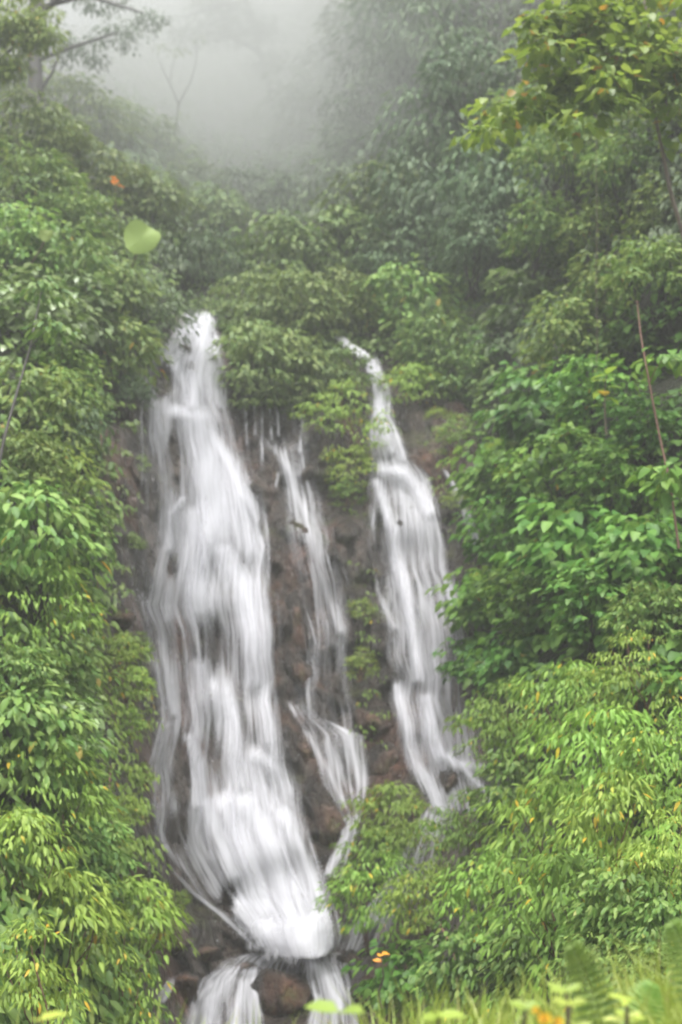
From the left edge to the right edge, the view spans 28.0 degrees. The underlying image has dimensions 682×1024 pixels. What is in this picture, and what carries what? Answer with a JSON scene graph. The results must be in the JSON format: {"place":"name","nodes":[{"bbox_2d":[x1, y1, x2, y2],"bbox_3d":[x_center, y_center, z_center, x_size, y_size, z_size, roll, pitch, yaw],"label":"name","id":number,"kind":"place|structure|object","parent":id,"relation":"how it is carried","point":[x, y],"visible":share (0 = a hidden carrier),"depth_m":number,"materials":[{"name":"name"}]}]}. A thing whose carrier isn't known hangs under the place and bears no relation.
{"place":"outdoors","nodes":[
{"label":"outdoors","id":0,"kind":"place"},
{"bbox_2d":[23,0,301,61],"label":"sky","id":1,"kind":"structure","parent":0,"point":[73,17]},
{"bbox_2d":[0,0,681,1023],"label":"cliff terrain","id":2,"kind":"structure","parent":0,"point":[332,688],"depth_m":19.04,"materials":[{"name":"green plant"}]},
{"bbox_2d":[0,0,70,89],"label":"tree","id":3,"kind":"object","parent":2,"relation":"on","point":[26,37],"visible":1,"depth_m":24.60,"materials":[{"name":"green plant"}]},
{"bbox_2d":[0,195,74,284],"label":"shrub","id":4,"kind":"object","parent":2,"relation":"on","point":[21,226],"visible":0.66,"depth_m":19.52,"materials":[{"name":"green plant"}]},
{"bbox_2d":[0,422,79,499],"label":"shrub","id":5,"kind":"object","parent":2,"relation":"on","point":[28,454],"visible":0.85,"depth_m":14.63,"materials":[{"name":"green plant"}]},
{"bbox_2d":[0,639,82,726],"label":"shrub","id":6,"kind":"object","parent":2,"relation":"on","point":[27,666],"visible":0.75,"depth_m":11.93,"materials":[{"name":"green plant"}]},
{"bbox_2d":[0,807,95,930],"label":"shrub","id":7,"kind":"object","parent":2,"relation":"on","point":[28,822],"visible":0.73,"depth_m":10.41,"materials":[{"name":"green plant"}]},
{"bbox_2d":[0,914,99,1023],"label":"shrub","id":8,"kind":"object","parent":2,"relation":"on","point":[36,988],"visible":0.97,"depth_m":8.92,"materials":[{"name":"green plant"}]},
{"bbox_2d":[0,82,100,180],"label":"shrub","id":9,"kind":"object","parent":2,"relation":"on","point":[62,133],"visible":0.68,"depth_m":25.54,"materials":[{"name":"green plant"}]},
{"bbox_2d":[0,262,101,369],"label":"shrub","id":10,"kind":"object","parent":2,"relation":"on","point":[27,273],"visible":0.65,"depth_m":17.47,"materials":[{"name":"green plant"}]},
{"bbox_2d":[0,133,101,225],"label":"shrub","id":11,"kind":"object","parent":2,"relation":"on","point":[46,171],"visible":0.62,"depth_m":23.29,"materials":[{"name":"green plant"}]},
{"bbox_2d":[0,356,103,465],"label":"shrub","id":12,"kind":"object","parent":2,"relation":"on","point":[46,385],"visible":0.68,"depth_m":15.92,"materials":[{"name":"green plant"}]},
{"bbox_2d":[0,545,111,682],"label":"shrub","id":13,"kind":"object","parent":2,"relation":"on","point":[80,622],"visible":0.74,"depth_m":12.88,"materials":[{"name":"green plant"}]},
{"bbox_2d":[0,469,113,621],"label":"shrub","id":14,"kind":"object","parent":2,"relation":"on","point":[10,541],"visible":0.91,"depth_m":13.08,"materials":[{"name":"green plant"}]},
{"bbox_2d":[0,680,113,804],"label":"shrub","id":15,"kind":"object","parent":2,"relation":"on","point":[14,716],"visible":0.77,"depth_m":11.41,"materials":[{"name":"green plant"}]},
{"bbox_2d":[0,733,122,866],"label":"shrub","id":16,"kind":"object","parent":2,"relation":"on","point":[83,818],"visible":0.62,"depth_m":11.28,"materials":[{"name":"green plant"}]},
{"bbox_2d":[3,217,124,314],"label":"shrub","id":17,"kind":"object","parent":2,"relation":"on","point":[68,257],"visible":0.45,"depth_m":19.80,"materials":[{"name":"green plant"}]},
{"bbox_2d":[19,627,121,711],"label":"shrub","id":18,"kind":"object","parent":2,"relation":"on","point":[84,681],"visible":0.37,"depth_m":12.83,"materials":[{"name":"green plant"}]},
{"bbox_2d":[21,183,125,254],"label":"shrub","id":19,"kind":"object","parent":2,"relation":"on","point":[87,204],"visible":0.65,"depth_m":22.56,"materials":[{"name":"green plant"}]},
{"bbox_2d":[11,865,140,984],"bbox_3d":[-2.302,3.306,10.645,1.515,1.105,1.411,1,-10,-8],"label":"shrub","id":20,"kind":"object","parent":2,"relation":"on","point":[91,916],"visible":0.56,"depth_m":10.51,"materials":[{"name":"green plant"}]},
{"bbox_2d":[0,246,168,1023],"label":"undergrowth","id":21,"kind":"object","parent":2,"relation":"on","point":[9,913],"visible":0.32,"depth_m":11.84,"materials":[{"name":"green plant"}]},
{"bbox_2d":[1,0,172,122],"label":"tree","id":22,"kind":"object","parent":2,"relation":"on","point":[37,82],"visible":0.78,"depth_m":30.04,"materials":[{"name":"green plant"}]},
{"bbox_2d":[24,69,149,149],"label":"shrub","id":23,"kind":"object","parent":2,"relation":"on","point":[98,107],"visible":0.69,"depth_m":30.91,"materials":[{"name":"green plant"}]},
{"bbox_2d":[51,812,147,904],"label":"shrub","id":24,"kind":"object","parent":2,"relation":"on","point":[106,861],"visible":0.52,"depth_m":11.92,"materials":[{"name":"green plant"}]},
{"bbox_2d":[63,135,156,215],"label":"shrub","id":25,"kind":"object","parent":2,"relation":"on","point":[120,174],"visible":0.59,"depth_m":26.62,"materials":[{"name":"green plant"}]},
{"bbox_2d":[0,87,225,269],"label":"undergrowth","id":26,"kind":"object","parent":2,"relation":"on","point":[4,191],"visible":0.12,"depth_m":25.20,"materials":[{"name":"green plant"}]},
{"bbox_2d":[88,634,181,946],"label":"undergrowth","id":27,"kind":"object","parent":2,"relation":"on","point":[140,851],"visible":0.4,"depth_m":14.85,"materials":[{"name":"green plant"}]},
{"bbox_2d":[96,306,173,386],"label":"shrub","id":28,"kind":"object","parent":2,"relation":"on","point":[129,335],"visible":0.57,"depth_m":19.92,"materials":[{"name":"green plant"}]},
{"bbox_2d":[85,915,184,1023],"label":"shrub","id":29,"kind":"object","parent":2,"relation":"on","point":[119,981],"visible":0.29,"depth_m":11.25,"materials":[{"name":"green plant"}]},
{"bbox_2d":[101,873,198,973],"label":"shrub","id":30,"kind":"object","parent":2,"relation":"on","point":[157,917],"visible":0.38,"depth_m":12.67,"materials":[{"name":"green plant"}]},
{"bbox_2d":[95,158,206,229],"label":"shrub","id":31,"kind":"object","parent":2,"relation":"on","point":[169,196],"visible":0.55,"depth_m":27.41,"materials":[{"name":"green plant"}]},
{"bbox_2d":[142,211,236,294],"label":"shrub","id":32,"kind":"object","parent":2,"relation":"on","point":[181,265],"visible":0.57,"depth_m":25.46,"materials":[{"name":"green plant"}]},
{"bbox_2d":[168,179,261,233],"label":"shrub","id":33,"kind":"object","parent":2,"relation":"on","point":[216,196],"visible":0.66,"depth_m":29.05,"materials":[{"name":"green plant"}]},
{"bbox_2d":[190,968,260,1023],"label":"waterfall","id":34,"kind":"structure","parent":2,"relation":"on","point":[211,995],"depth_m":15.10,"materials":[{"name":"white liquid"}]},
{"bbox_2d":[162,0,300,108],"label":"tree","id":35,"kind":"object","parent":2,"relation":"on","point":[259,32],"visible":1,"depth_m":46.25,"materials":[{"name":"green plant"}]},
{"bbox_2d":[191,261,302,330],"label":"shrub","id":36,"kind":"object","parent":2,"relation":"on","point":[239,284],"visible":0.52,"depth_m":24.11,"materials":[{"name":"green plant"}]},
{"bbox_2d":[87,0,415,207],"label":"undergrowth","id":37,"kind":"object","parent":2,"relation":"on","point":[286,156],"visible":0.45,"depth_m":43.73,"materials":[{"name":"green plant"}]},
{"bbox_2d":[132,295,391,957],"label":"waterfall","id":38,"kind":"structure","parent":2,"relation":"on","point":[276,914],"depth_m":18.24,"materials":[{"name":"white liquid"}]},
{"bbox_2d":[206,318,318,402],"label":"shrub","id":39,"kind":"object","parent":2,"relation":"on","point":[277,367],"visible":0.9,"depth_m":22.26,"materials":[{"name":"green plant"}]},
{"bbox_2d":[250,968,312,1015],"bbox_3d":[-0.677,5.457,15.582,0.792,0.571,0.677,-5,-10,-1],"label":"boulder","id":40,"kind":"object","parent":2,"relation":"on","point":[280,993],"visible":0.88,"depth_m":15.36,"materials":[{"name":"brown stone"}]},
{"bbox_2d":[225,209,354,290],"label":"shrub","id":41,"kind":"object","parent":2,"relation":"on","point":[292,225],"visible":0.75,"depth_m":26.61,"materials":[{"name":"green plant"}]},
{"bbox_2d":[234,263,363,349],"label":"shrub","id":42,"kind":"object","parent":2,"relation":"on","point":[302,324],"visible":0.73,"depth_m":23.78,"materials":[{"name":"green plant"}]},
{"bbox_2d":[120,162,506,431],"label":"undergrowth","id":43,"kind":"object","parent":2,"relation":"on","point":[370,344],"visible":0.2,"depth_m":24.21,"materials":[{"name":"green plant"}]},
{"bbox_2d":[252,154,384,223],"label":"shrub","id":44,"kind":"object","parent":2,"relation":"on","point":[309,211],"visible":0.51,"depth_m":30.40,"materials":[{"name":"green plant"}]},
{"bbox_2d":[280,263,384,338],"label":"shrub","id":45,"kind":"object","parent":2,"relation":"on","point":[358,299],"visible":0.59,"depth_m":24.21,"materials":[{"name":"green plant"}]},
{"bbox_2d":[288,376,401,460],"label":"shrub","id":46,"kind":"object","parent":2,"relation":"on","point":[345,415],"visible":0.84,"depth_m":21.61,"materials":[{"name":"green plant"}]},
{"bbox_2d":[289,204,410,285],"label":"shrub","id":47,"kind":"object","parent":2,"relation":"on","point":[330,218],"visible":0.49,"depth_m":26.95,"materials":[{"name":"green plant"}]},
{"bbox_2d":[313,849,425,953],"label":"shrub","id":48,"kind":"object","parent":2,"relation":"on","point":[359,877],"visible":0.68,"depth_m":15.44,"materials":[{"name":"green plant"}]},
{"bbox_2d":[308,155,437,254],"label":"shrub","id":49,"kind":"object","parent":2,"relation":"on","point":[370,208],"visible":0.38,"depth_m":27.50,"materials":[{"name":"green plant"}]},
{"bbox_2d":[311,44,438,158],"bbox_3d":[1.076,-9.630,32.118,3.588,3.095,2.916,-2,-10,14],"label":"shrub","id":50,"kind":"object","parent":2,"relation":"on","point":[357,98],"visible":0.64,"depth_m":32.10,"materials":[{"name":"green plant"}]},
{"bbox_2d":[340,936,443,1023],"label":"shrub","id":51,"kind":"object","parent":2,"relation":"on","point":[398,960],"visible":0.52,"depth_m":13.89,"materials":[{"name":"green plant"}]},
{"bbox_2d":[321,0,488,90],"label":"shrub","id":52,"kind":"object","parent":2,"relation":"on","point":[369,33],"visible":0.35,"depth_m":32.82,"materials":[{"name":"green plant"}]},
{"bbox_2d":[345,252,467,340],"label":"shrub","id":53,"kind":"object","parent":2,"relation":"on","point":[389,288],"visible":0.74,"depth_m":24.32,"materials":[{"name":"green plant"}]},
{"bbox_2d":[342,207,472,298],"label":"shrub","id":54,"kind":"object","parent":2,"relation":"on","point":[386,255],"visible":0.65,"depth_m":26.01,"materials":[{"name":"green plant"}]},
{"bbox_2d":[368,859,452,939],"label":"shrub","id":55,"kind":"object","parent":2,"relation":"on","point":[399,894],"visible":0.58,"depth_m":14.74,"materials":[{"name":"green plant"}]},
{"bbox_2d":[335,336,489,811],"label":"waterfall","id":56,"kind":"structure","parent":2,"relation":"on","point":[413,487],"depth_m":19.50,"materials":[{"name":"white liquid"}]},
{"bbox_2d":[355,137,484,262],"bbox_3d":[1.794,-6.035,26.438,3.232,2.300,2.362,3,-10,-15],"label":"shrub","id":57,"kind":"object","parent":2,"relation":"on","point":[399,199],"visible":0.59,"depth_m":26.22,"materials":[{"name":"green plant"}]},
{"bbox_2d":[358,68,505,183],"bbox_3d":[2.171,-7.752,28.138,3.689,2.625,2.696,0,-10,2],"label":"shrub","id":58,"kind":"object","parent":2,"relation":"on","point":[414,139],"visible":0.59,"depth_m":27.93,"materials":[{"name":"green plant"}]},
{"bbox_2d":[388,306,478,389],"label":"shrub","id":59,"kind":"object","parent":2,"relation":"on","point":[423,352],"visible":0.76,"depth_m":23.21,"materials":[{"name":"green plant"}]},
{"bbox_2d":[365,0,505,97],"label":"shrub","id":60,"kind":"object","parent":2,"relation":"on","point":[450,30],"visible":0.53,"depth_m":31.18,"materials":[{"name":"green plant"}]},
{"bbox_2d":[406,915,495,1007],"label":"shrub","id":61,"kind":"object","parent":2,"relation":"on","point":[439,970],"visible":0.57,"depth_m":12.31,"materials":[{"name":"green plant"}]},
{"bbox_2d":[415,843,519,951],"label":"shrub","id":62,"kind":"object","parent":2,"relation":"on","point":[457,890],"visible":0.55,"depth_m":12.68,"materials":[{"name":"green plant"}]},
{"bbox_2d":[401,23,536,133],"bbox_3d":[2.787,-8.602,28.037,3.111,2.445,2.889,-1,-10,8],"label":"shrub","id":63,"kind":"object","parent":2,"relation":"on","point":[454,66],"visible":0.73,"depth_m":27.73,"materials":[{"name":"green plant"}]},
{"bbox_2d":[424,563,517,634],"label":"shrub","id":64,"kind":"object","parent":2,"relation":"on","point":[464,603],"visible":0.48,"depth_m":17.82,"materials":[{"name":"green plant"}]},
{"bbox_2d":[418,193,547,300],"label":"shrub","id":65,"kind":"object","parent":2,"relation":"on","point":[462,242],"visible":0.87,"depth_m":24.16,"materials":[{"name":"green plant"}]},
{"bbox_2d":[434,436,539,509],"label":"shrub","id":66,"kind":"object","parent":2,"relation":"on","point":[477,476],"visible":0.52,"depth_m":19.24,"materials":[{"name":"green plant"}]},
{"bbox_2d":[394,234,582,363],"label":"undergrowth","id":67,"kind":"object","parent":2,"relation":"on","point":[517,341],"visible":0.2,"depth_m":22.23,"materials":[{"name":"green plant"}]},
{"bbox_2d":[421,126,559,243],"bbox_3d":[2.903,-5.898,24.485,2.953,2.101,2.158,-2,-10,11],"label":"shrub","id":68,"kind":"object","parent":2,"relation":"on","point":[503,190],"visible":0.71,"depth_m":24.37,"materials":[{"name":"green plant"}]},
{"bbox_2d":[441,675,543,783],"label":"shrub","id":69,"kind":"object","parent":2,"relation":"on","point":[504,733],"visible":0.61,"depth_m":14.36,"materials":[{"name":"green plant"}]},
{"bbox_2d":[457,627,544,698],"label":"shrub","id":70,"kind":"object","parent":2,"relation":"on","point":[495,667],"visible":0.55,"depth_m":15.57,"materials":[{"name":"green plant"}]},
{"bbox_2d":[321,0,681,269],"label":"undergrowth","id":71,"kind":"object","parent":2,"relation":"on","point":[661,229],"visible":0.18,"depth_m":22.98,"materials":[{"name":"green plant"}]},
{"bbox_2d":[460,749,546,826],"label":"shrub","id":72,"kind":"object","parent":2,"relation":"on","point":[497,795],"visible":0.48,"depth_m":13.80,"materials":[{"name":"green plant"}]},
{"bbox_2d":[447,483,566,572],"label":"shrub","id":73,"kind":"object","parent":2,"relation":"on","point":[484,526],"visible":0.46,"depth_m":17.24,"materials":[{"name":"green plant"}]},
{"bbox_2d":[472,567,563,648],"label":"shrub","id":74,"kind":"object","parent":2,"relation":"on","point":[523,601],"visible":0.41,"depth_m":15.58,"materials":[{"name":"green plant"}]},
{"bbox_2d":[473,914,562,1014],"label":"shrub","id":75,"kind":"object","parent":2,"relation":"on","point":[507,969],"visible":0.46,"depth_m":10.37,"materials":[{"name":"green plant"}]},
{"bbox_2d":[477,253,575,334],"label":"shrub","id":76,"kind":"object","parent":2,"relation":"on","point":[527,289],"visible":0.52,"depth_m":22.35,"materials":[{"name":"green plant"}]},
{"bbox_2d":[471,361,582,453],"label":"shrub","id":77,"kind":"object","parent":2,"relation":"on","point":[519,416],"visible":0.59,"depth_m":18.57,"materials":[{"name":"green plant"}]},
{"bbox_2d":[469,773,601,876],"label":"shrub","id":78,"kind":"object","parent":2,"relation":"on","point":[529,804],"visible":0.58,"depth_m":11.66,"materials":[{"name":"green plant"}]},
{"bbox_2d":[392,668,681,1023],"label":"undergrowth","id":79,"kind":"object","parent":2,"relation":"on","point":[557,768],"visible":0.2,"depth_m":11.55,"materials":[{"name":"green plant"}]},
{"bbox_2d":[494,186,583,278],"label":"shrub","id":80,"kind":"object","parent":2,"relation":"on","point":[539,225],"visible":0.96,"depth_m":21.70,"materials":[{"name":"green plant"}]},
{"bbox_2d":[489,421,604,520],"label":"shrub","id":81,"kind":"object","parent":2,"relation":"on","point":[541,466],"visible":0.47,"depth_m":16.83,"materials":[{"name":"green plant"}]},
{"bbox_2d":[474,846,621,961],"bbox_3d":[1.634,3.013,10.264,1.370,1.000,1.277,-7,-12,34],"label":"shrub","id":82,"kind":"object","parent":2,"relation":"on","point":[567,864],"visible":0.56,"depth_m":10.10,"materials":[{"name":"green plant"}]},
{"bbox_2d":[496,658,619,762],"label":"shrub","id":83,"kind":"object","parent":2,"relation":"on","point":[552,683],"visible":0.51,"depth_m":12.96,"materials":[{"name":"green plant"}]},
{"bbox_2d":[488,496,629,596],"bbox_3d":[2.543,0.427,15.159,1.805,1.276,1.623,6,-12,-32],"label":"shrub","id":84,"kind":"object","parent":2,"relation":"on","point":[552,552],"visible":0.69,"depth_m":14.95,"materials":[{"name":"green plant"}]},
{"bbox_2d":[446,243,681,700],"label":"undergrowth","id":85,"kind":"object","parent":2,"relation":"on","point":[668,652],"visible":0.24,"depth_m":15.60,"materials":[{"name":"green plant"}]},
{"bbox_2d":[505,107,622,220],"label":"shrub","id":86,"kind":"object","parent":2,"relation":"on","point":[552,154],"visible":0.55,"depth_m":22.09,"materials":[{"name":"green plant"}]},
{"bbox_2d":[511,290,617,372],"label":"shrub","id":87,"kind":"object","parent":2,"relation":"on","point":[564,326],"visible":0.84,"depth_m":19.30,"materials":[{"name":"green plant"}]},
{"bbox_2d":[449,0,681,237],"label":"tree","id":88,"kind":"object","parent":2,"relation":"on","point":[637,67],"visible":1,"depth_m":15.28,"materials":[{"name":"green plant"}]},
{"bbox_2d":[529,562,647,664],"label":"shrub","id":89,"kind":"object","parent":2,"relation":"on","point":[571,624],"visible":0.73,"depth_m":13.61,"materials":[{"name":"green plant"}]},
{"bbox_2d":[533,353,648,432],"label":"shrub","id":90,"kind":"object","parent":2,"relation":"on","point":[576,412],"visible":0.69,"depth_m":17.64,"materials":[{"name":"green plant"}]},
{"bbox_2d":[505,703,680,814],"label":"shrub","id":91,"kind":"object","parent":2,"relation":"on","point":[602,720],"visible":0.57,"depth_m":11.33,"materials":[{"name":"green plant"}]},
{"bbox_2d":[553,188,640,271],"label":"shrub","id":92,"kind":"object","parent":2,"relation":"on","point":[581,226],"visible":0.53,"depth_m":20.92,"materials":[{"name":"green plant"}]},
{"bbox_2d":[533,762,681,896],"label":"shrub","id":93,"kind":"object","parent":2,"relation":"on","point":[586,830],"visible":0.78,"depth_m":9.99,"materials":[{"name":"green plant"}]},
{"bbox_2d":[551,444,663,521],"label":"shrub","id":94,"kind":"object","parent":2,"relation":"on","point":[613,487],"visible":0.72,"depth_m":15.39,"materials":[{"name":"green plant"}]},
{"bbox_2d":[555,852,681,957],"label":"shrub","id":95,"kind":"object","parent":2,"relation":"on","point":[604,923],"visible":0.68,"depth_m":9.24,"materials":[{"name":"green plant"}]},
{"bbox_2d":[574,119,669,230],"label":"shrub","id":96,"kind":"object","parent":2,"relation":"on","point":[602,159],"visible":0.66,"depth_m":20.77,"materials":[{"name":"green plant"}]},
{"bbox_2d":[564,629,681,726],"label":"shrub","id":97,"kind":"object","parent":2,"relation":"on","point":[634,673],"visible":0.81,"depth_m":11.93,"materials":[{"name":"green plant"}]},
{"bbox_2d":[572,508,681,591],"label":"shrub","id":98,"kind":"object","parent":2,"relation":"on","point":[639,538],"visible":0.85,"depth_m":13.73,"materials":[{"name":"green plant"}]},
{"bbox_2d":[591,392,681,466],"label":"shrub","id":99,"kind":"object","parent":2,"relation":"on","point":[633,427],"visible":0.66,"depth_m":15.87,"materials":[{"name":"green plant"}]},
{"bbox_2d":[597,231,681,331],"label":"shrub","id":100,"kind":"object","parent":2,"relation":"on","point":[650,265],"visible":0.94,"depth_m":18.48,"materials":[{"name":"green plant"}]},
{"bbox_2d":[597,577,681,668],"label":"shrub","id":101,"kind":"object","parent":2,"relation":"on","point":[620,613],"visible":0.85,"depth_m":12.72,"materials":[{"name":"green plant"}]},
{"bbox_2d":[599,714,681,813],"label":"shrub","id":102,"kind":"object","parent":2,"relation":"on","point":[638,741],"visible":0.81,"depth_m":10.52,"materials":[{"name":"green plant"}]},
{"bbox_2d":[624,300,681,548],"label":"sapling","id":103,"kind":"object","parent":2,"relation":"on","point":[665,483],"visible":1,"depth_m":12.95,"materials":[{"name":"green plant"}]},
{"bbox_2d":[12,929,681,1023],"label":"grass","id":104,"kind":"structure","parent":0,"point":[672,1012],"depth_m":4.52,"materials":[{"name":"green plant"}]},
{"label":"ground","id":105,"kind":"structure","parent":0,"visible":0},
{"bbox_2d":[561,939,668,1023],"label":"fern","id":106,"kind":"object","parent":105,"relation":"on","point":[654,989],"visible":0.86,"depth_m":4.13,"materials":[{"name":"green plant"}]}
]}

